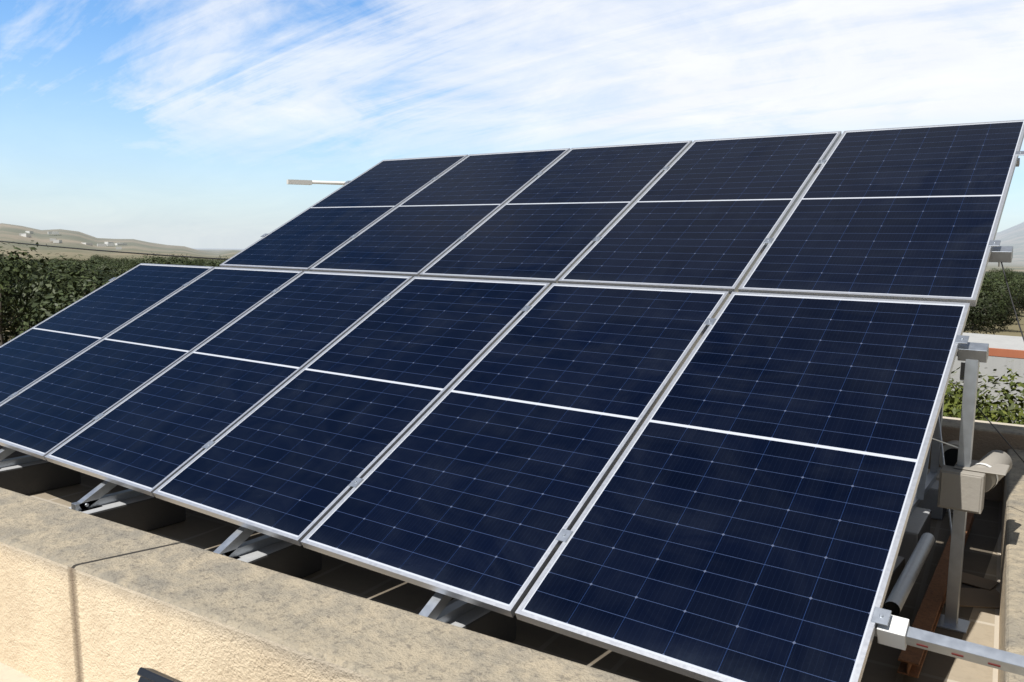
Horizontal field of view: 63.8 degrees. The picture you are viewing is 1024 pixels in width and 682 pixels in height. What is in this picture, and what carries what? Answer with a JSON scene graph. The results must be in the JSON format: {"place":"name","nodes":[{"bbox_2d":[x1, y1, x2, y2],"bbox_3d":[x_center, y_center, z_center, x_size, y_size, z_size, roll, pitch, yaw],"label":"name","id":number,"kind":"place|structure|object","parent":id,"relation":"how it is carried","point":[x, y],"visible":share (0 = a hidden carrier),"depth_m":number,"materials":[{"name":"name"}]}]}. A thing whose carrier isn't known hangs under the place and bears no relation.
{"place":"outdoors","nodes":[
{"label":"outdoors","id":0,"kind":"place"},
{"bbox_2d":[137,667,181,681],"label":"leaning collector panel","id":1,"kind":"object","parent":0,"point":[148,674],"visible":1,"depth_m":2.52,"materials":[{"name":"grey metal"}]},
{"bbox_2d":[0,445,1001,681],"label":"platform floor","id":2,"kind":"structure","parent":0,"point":[982,554],"depth_m":3.99,"materials":[{"name":"beige concrete"}]},
{"bbox_2d":[0,460,946,642],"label":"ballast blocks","id":3,"kind":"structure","parent":2,"relation":"on","point":[145,512],"depth_m":4.61,"materials":[{"name":"concrete"}]},
{"bbox_2d":[883,533,934,615],"bbox_3d":[1.837,1.052,3.779,0.064,0.064,1.002,5,8,34],"label":"steel pipe","id":4,"kind":"object","parent":3,"relation":"on","point":[900,592],"visible":0.92,"depth_m":3.66,"materials":[{"name":"black metal"}]},
{"bbox_2d":[0,151,1023,675],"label":"mounting frame","id":5,"kind":"object","parent":2,"relation":"on","point":[896,631],"visible":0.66,"depth_m":3.64,"materials":[{"name":"metal"}]},
{"bbox_2d":[0,263,213,403],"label":"solar panel","id":6,"kind":"object","parent":5,"relation":"attached to","point":[32,355],"visible":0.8,"depth_m":6.80,"materials":[{"name":"blue glass"}]},
{"bbox_2d":[0,267,302,459],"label":"solar panel","id":7,"kind":"object","parent":5,"relation":"attached to","point":[42,417],"visible":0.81,"depth_m":5.91,"materials":[{"name":"blue glass"}]},
{"bbox_2d":[45,271,412,496],"bbox_3d":[-1.751,0.134,5.378,1.134,1.102,2.031,6,8,35],"label":"solar panel","id":8,"kind":"object","parent":5,"relation":"attached to","point":[152,436],"visible":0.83,"depth_m":5.19,"materials":[{"name":"blue glass"}]},
{"bbox_2d":[219,155,467,271],"bbox_3d":[-1.474,-1.217,7.553,1.134,1.102,2.031,6,8,35],"label":"solar panel","id":9,"kind":"object","parent":5,"relation":"attached to","point":[307,239],"visible":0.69,"depth_m":7.42,"materials":[{"name":"blue glass"}]},
{"bbox_2d":[153,276,550,545],"bbox_3d":[-0.811,0.228,4.715,1.134,1.102,2.031,6,8,35],"label":"solar panel","id":10,"kind":"object","parent":5,"relation":"attached to","point":[294,457],"visible":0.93,"depth_m":4.50,"materials":[{"name":"blue glass"}]},
{"bbox_2d":[309,148,569,276],"bbox_3d":[-0.535,-1.123,6.889,1.134,1.102,2.031,6,8,35],"label":"solar panel","id":11,"kind":"object","parent":5,"relation":"attached to","point":[422,229],"visible":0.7,"depth_m":6.74,"materials":[{"name":"blue glass"}]},
{"bbox_2d":[301,283,729,617],"bbox_3d":[0.129,0.321,4.051,1.134,1.102,2.031,6,8,35],"label":"solar panel","id":12,"kind":"object","parent":5,"relation":"attached to","point":[484,478],"visible":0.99,"depth_m":3.81,"materials":[{"name":"blue glass"}]},
{"bbox_2d":[419,140,691,283],"bbox_3d":[0.405,-1.030,6.226,1.134,1.102,2.031,6,8,35],"label":"solar panel","id":13,"kind":"object","parent":5,"relation":"attached to","point":[549,224],"visible":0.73,"depth_m":6.06,"materials":[{"name":"blue glass"}]},
{"bbox_2d":[558,131,841,293],"bbox_3d":[1.345,-0.936,5.563,1.134,1.102,2.031,6,8,35],"label":"solar panel","id":14,"kind":"object","parent":5,"relation":"attached to","point":[709,214],"visible":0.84,"depth_m":5.38,"materials":[{"name":"blue glass"}]},
{"bbox_2d":[515,292,969,681],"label":"solar panel","id":15,"kind":"object","parent":5,"relation":"attached to","point":[744,516],"visible":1,"depth_m":3.13,"materials":[{"name":"blue glass"}]},
{"bbox_2d":[738,120,1023,305],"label":"solar panel","id":16,"kind":"object","parent":5,"relation":"attached to","point":[907,213],"visible":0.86,"depth_m":4.70,"materials":[{"name":"blue glass"}]},
{"bbox_2d":[897,512,974,677],"bbox_3d":[2.178,1.166,4.139,0.075,0.059,2.301,5,8,34],"label":"rusty steel section","id":17,"kind":"object","parent":5,"relation":"attached to","point":[912,658],"visible":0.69,"depth_m":3.67,"materials":[{"name":"brown metal"}]},
{"bbox_2d":[937,450,1012,513],"bbox_3d":[2.102,0.623,3.725,0.247,0.206,0.425,6,8,35],"label":"junction box","id":18,"kind":"object","parent":5,"relation":"attached to","point":[962,488],"visible":0.98,"depth_m":3.60,"materials":[{"name":"grey plastic"}]},
{"bbox_2d":[961,262,1023,461],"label":"array cables","id":19,"kind":"object","parent":5,"relation":"attached to","point":[1023,340],"visible":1,"depth_m":4.04,"materials":[{"name":"black plastic"}]},
{"bbox_2d":[927,440,958,512],"bbox_3d":[2.938,0.887,5.553,0.264,0.400,0.528,6,8,35],"label":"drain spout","id":20,"kind":"object","parent":2,"relation":"on","point":[950,455],"visible":0.24,"depth_m":5.54,"materials":[{"name":"black plastic"}]},
{"bbox_2d":[944,572,999,608],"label":"concrete block","id":21,"kind":"structure","parent":2,"relation":"on","point":[987,596],"depth_m":4.07,"materials":[{"name":"brown"}]},
{"bbox_2d":[0,222,1023,343],"bbox_3d":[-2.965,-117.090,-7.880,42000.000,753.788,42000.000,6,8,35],"label":"ground","id":22,"kind":"structure","parent":0,"point":[1013,236],"depth_m":1946.06,"materials":[{"name":"beige soil"}]},
{"bbox_2d":[1,254,47,271],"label":"bush","id":23,"kind":"object","parent":22,"relation":"on","point":[26,261],"visible":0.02,"depth_m":82.57,"materials":[{"name":"green plant"}]},
{"bbox_2d":[0,246,55,342],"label":"bush","id":24,"kind":"object","parent":22,"relation":"on","point":[6,332],"visible":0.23,"depth_m":31.87,"materials":[{"name":"green plant"}]},
{"bbox_2d":[9,256,90,307],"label":"bush","id":25,"kind":"object","parent":22,"relation":"on","point":[59,270],"visible":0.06,"depth_m":57.69,"materials":[{"name":"green plant"}]},
{"bbox_2d":[11,266,89,321],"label":"bush","id":26,"kind":"object","parent":22,"relation":"on","point":[58,284],"visible":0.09,"depth_m":41.57,"materials":[{"name":"green plant"}]},
{"bbox_2d":[43,258,70,272],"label":"bush","id":27,"kind":"object","parent":22,"relation":"on","point":[57,262],"visible":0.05,"depth_m":128.59,"materials":[{"name":"green plant"}]},
{"bbox_2d":[39,265,75,279],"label":"bush","id":28,"kind":"object","parent":22,"relation":"on","point":[56,269],"visible":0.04,"depth_m":77.02,"materials":[{"name":"green plant"}]},
{"bbox_2d":[0,240,121,345],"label":"bush","id":29,"kind":"object","parent":22,"relation":"on","point":[7,280],"visible":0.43,"depth_m":26.56,"materials":[{"name":"green plant"}]},
{"bbox_2d":[14,268,119,335],"bbox_3d":[-12.723,0.202,26.050,6.842,4.973,6.270,6,9,36],"label":"bush","id":30,"kind":"object","parent":22,"relation":"on","point":[59,305],"visible":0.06,"depth_m":24.44,"materials":[{"name":"green plant"}]},
{"bbox_2d":[49,258,92,272],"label":"bush","id":31,"kind":"object","parent":22,"relation":"on","point":[72,264],"visible":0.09,"depth_m":111.82,"materials":[{"name":"green plant"}]},
{"bbox_2d":[19,231,126,249],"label":"village houses","id":32,"kind":"structure","parent":22,"relation":"on","point":[54,240],"depth_m":1970.11,"materials":[{"name":"white paint"}]},
{"bbox_2d":[77,266,104,288],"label":"bush","id":33,"kind":"object","parent":22,"relation":"on","point":[91,275],"visible":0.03,"depth_m":88.49,"materials":[{"name":"green plant"}]},
{"bbox_2d":[71,258,114,276],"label":"bush","id":34,"kind":"object","parent":22,"relation":"on","point":[74,266],"visible":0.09,"depth_m":106.02,"materials":[{"name":"green plant"}]},
{"bbox_2d":[81,255,114,271],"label":"bush","id":35,"kind":"object","parent":22,"relation":"on","point":[98,259],"visible":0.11,"depth_m":123.71,"materials":[{"name":"green plant"}]},
{"bbox_2d":[89,254,121,262],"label":"bush","id":36,"kind":"object","parent":22,"relation":"on","point":[95,255],"visible":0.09,"depth_m":170.85,"materials":[{"name":"green plant"}]},
{"bbox_2d":[102,256,132,267],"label":"bush","id":37,"kind":"object","parent":22,"relation":"on","point":[116,261],"visible":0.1,"depth_m":135.16,"materials":[{"name":"green plant"}]},
{"bbox_2d":[90,258,146,278],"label":"bush","id":38,"kind":"object","parent":22,"relation":"on","point":[124,270],"visible":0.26,"depth_m":72.92,"materials":[{"name":"green plant"}]},
{"bbox_2d":[117,255,160,273],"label":"bush","id":39,"kind":"object","parent":22,"relation":"on","point":[139,262],"visible":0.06,"depth_m":101.56,"materials":[{"name":"green plant"}]},
{"bbox_2d":[117,256,174,268],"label":"bush","id":40,"kind":"object","parent":22,"relation":"on","point":[138,262],"visible":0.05,"depth_m":82.68,"materials":[{"name":"green plant"}]},
{"bbox_2d":[149,255,185,263],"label":"bush","id":41,"kind":"object","parent":22,"relation":"on","point":[167,258],"visible":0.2,"depth_m":144.81,"materials":[{"name":"green plant"}]},
{"bbox_2d":[134,251,201,265],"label":"bush","id":42,"kind":"object","parent":22,"relation":"on","point":[165,260],"visible":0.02,"depth_m":65.65,"materials":[{"name":"green plant"}]},
{"bbox_2d":[172,259,204,265],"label":"bush","id":43,"kind":"object","parent":22,"relation":"on","point":[201,262],"visible":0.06,"depth_m":97.42,"materials":[{"name":"green plant"}]},
{"bbox_2d":[195,258,214,264],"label":"bush","id":44,"kind":"object","parent":22,"relation":"on","point":[208,260],"visible":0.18,"depth_m":211.39,"materials":[{"name":"green plant"}]},
{"bbox_2d":[198,256,226,266],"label":"bush","id":45,"kind":"object","parent":22,"relation":"on","point":[214,264],"visible":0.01,"depth_m":59.92,"materials":[{"name":"green plant"}]},
{"bbox_2d":[211,255,227,264],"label":"bush","id":46,"kind":"object","parent":22,"relation":"on","point":[220,256],"visible":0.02,"depth_m":101.80,"materials":[{"name":"green plant"}]},
{"bbox_2d":[287,179,344,184],"bbox_3d":[-3.082,0.484,16.110,2.471,7.142,0.180,-3,8,-28],"label":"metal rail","id":47,"kind":"object","parent":22,"relation":"on","point":[301,182],"visible":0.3,"depth_m":15.26,"materials":[{"name":"white metal"}]},
{"bbox_2d":[0,416,1023,681],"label":"building body","id":48,"kind":"structure","parent":22,"relation":"on","point":[8,674],"depth_m":3.59,"materials":[{"name":"beige"}]},
{"bbox_2d":[0,418,1023,681],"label":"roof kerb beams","id":49,"kind":"structure","parent":48,"relation":"on","point":[86,596],"depth_m":3.14,"materials":[{"name":"beige concrete"}]},
{"bbox_2d":[947,376,959,397],"bbox_3d":[10.975,1.652,22.965,3.060,3.147,2.702,6,9,39],"label":"shrub","id":50,"kind":"object","parent":22,"relation":"on","point":[955,387],"visible":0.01,"depth_m":22.73,"materials":[{"name":"green plant"}]},
{"bbox_2d":[944,385,994,420],"bbox_3d":[8.388,2.412,16.334,2.702,3.147,3.060,3,7,19],"label":"shrub","id":51,"kind":"object","parent":22,"relation":"on","point":[952,405],"depth_m":16.49,"materials":[{"name":"green plant"}]},
{"bbox_2d":[944,378,1011,418],"bbox_3d":[9.975,2.166,18.915,2.762,3.011,2.485,-1,7,-14],"label":"shrub","id":52,"kind":"object","parent":22,"relation":"on","point":[953,395],"visible":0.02,"depth_m":18.50,"materials":[{"name":"green plant"}]},
{"bbox_2d":[968,295,990,321],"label":"bush","id":53,"kind":"object","parent":22,"relation":"on","point":[982,303],"visible":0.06,"depth_m":55.88,"materials":[{"name":"green plant"}]},
{"bbox_2d":[943,361,1023,424],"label":"shrub","id":54,"kind":"object","parent":22,"relation":"on","point":[1004,412],"visible":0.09,"depth_m":13.16,"materials":[{"name":"green plant"}]},
{"bbox_2d":[948,333,1023,421],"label":"neighbour shed","id":55,"kind":"structure","parent":22,"relation":"on","point":[1003,350],"depth_m":24.12,"materials":[{"name":"white paint"}]},
{"bbox_2d":[963,274,1022,334],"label":"bush","id":56,"kind":"object","parent":22,"relation":"on","point":[973,311],"visible":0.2,"depth_m":48.20,"materials":[{"name":"green plant"}]},
{"bbox_2d":[968,273,1022,329],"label":"bush","id":57,"kind":"object","parent":22,"relation":"on","point":[1011,292],"visible":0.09,"depth_m":63.19,"materials":[{"name":"green plant"}]},
{"bbox_2d":[983,270,1011,280],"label":"bush","id":58,"kind":"object","parent":22,"relation":"on","point":[997,275],"visible":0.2,"depth_m":156.98,"materials":[{"name":"green plant"}]},
{"bbox_2d":[977,273,1020,323],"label":"bush","id":59,"kind":"object","parent":22,"relation":"on","point":[1003,288],"visible":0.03,"depth_m":71.92,"materials":[{"name":"green plant"}]},
{"bbox_2d":[987,266,1020,278],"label":"bush","id":60,"kind":"object","parent":22,"relation":"on","point":[1011,273],"visible":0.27,"depth_m":169.49,"materials":[{"name":"green plant"}]},
{"bbox_2d":[985,276,1023,310],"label":"bush","id":61,"kind":"object","parent":22,"relation":"on","point":[1022,297],"visible":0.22,"depth_m":86.73,"materials":[{"name":"green plant"}]},
{"bbox_2d":[986,408,1022,424],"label":"shrub","id":62,"kind":"object","parent":22,"relation":"on","point":[1016,420],"visible":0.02,"depth_m":16.18,"materials":[{"name":"green plant"}]},
{"bbox_2d":[1009,276,1023,309],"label":"bush","id":63,"kind":"object","parent":22,"relation":"on","point":[1018,286],"visible":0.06,"depth_m":94.21,"materials":[{"name":"green plant"}]},
{"bbox_2d":[1013,273,1023,302],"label":"bush","id":64,"kind":"object","parent":22,"relation":"on","point":[1022,276],"visible":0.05,"depth_m":109.16,"materials":[{"name":"green plant"}]},
{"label":"utility poles","id":65,"kind":"object","parent":22,"relation":"on","visible":0},
{"bbox_2d":[0,241,227,259],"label":"service cable","id":66,"kind":"object","parent":65,"relation":"attached to","point":[118,251],"visible":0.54,"depth_m":16.56,"materials":[{"name":"black plastic"}]},
{"bbox_2d":[0,0,1023,248],"label":"sky","id":67,"kind":"structure","parent":0,"point":[187,123],"materials":[{"name":"blue"}]}
]}

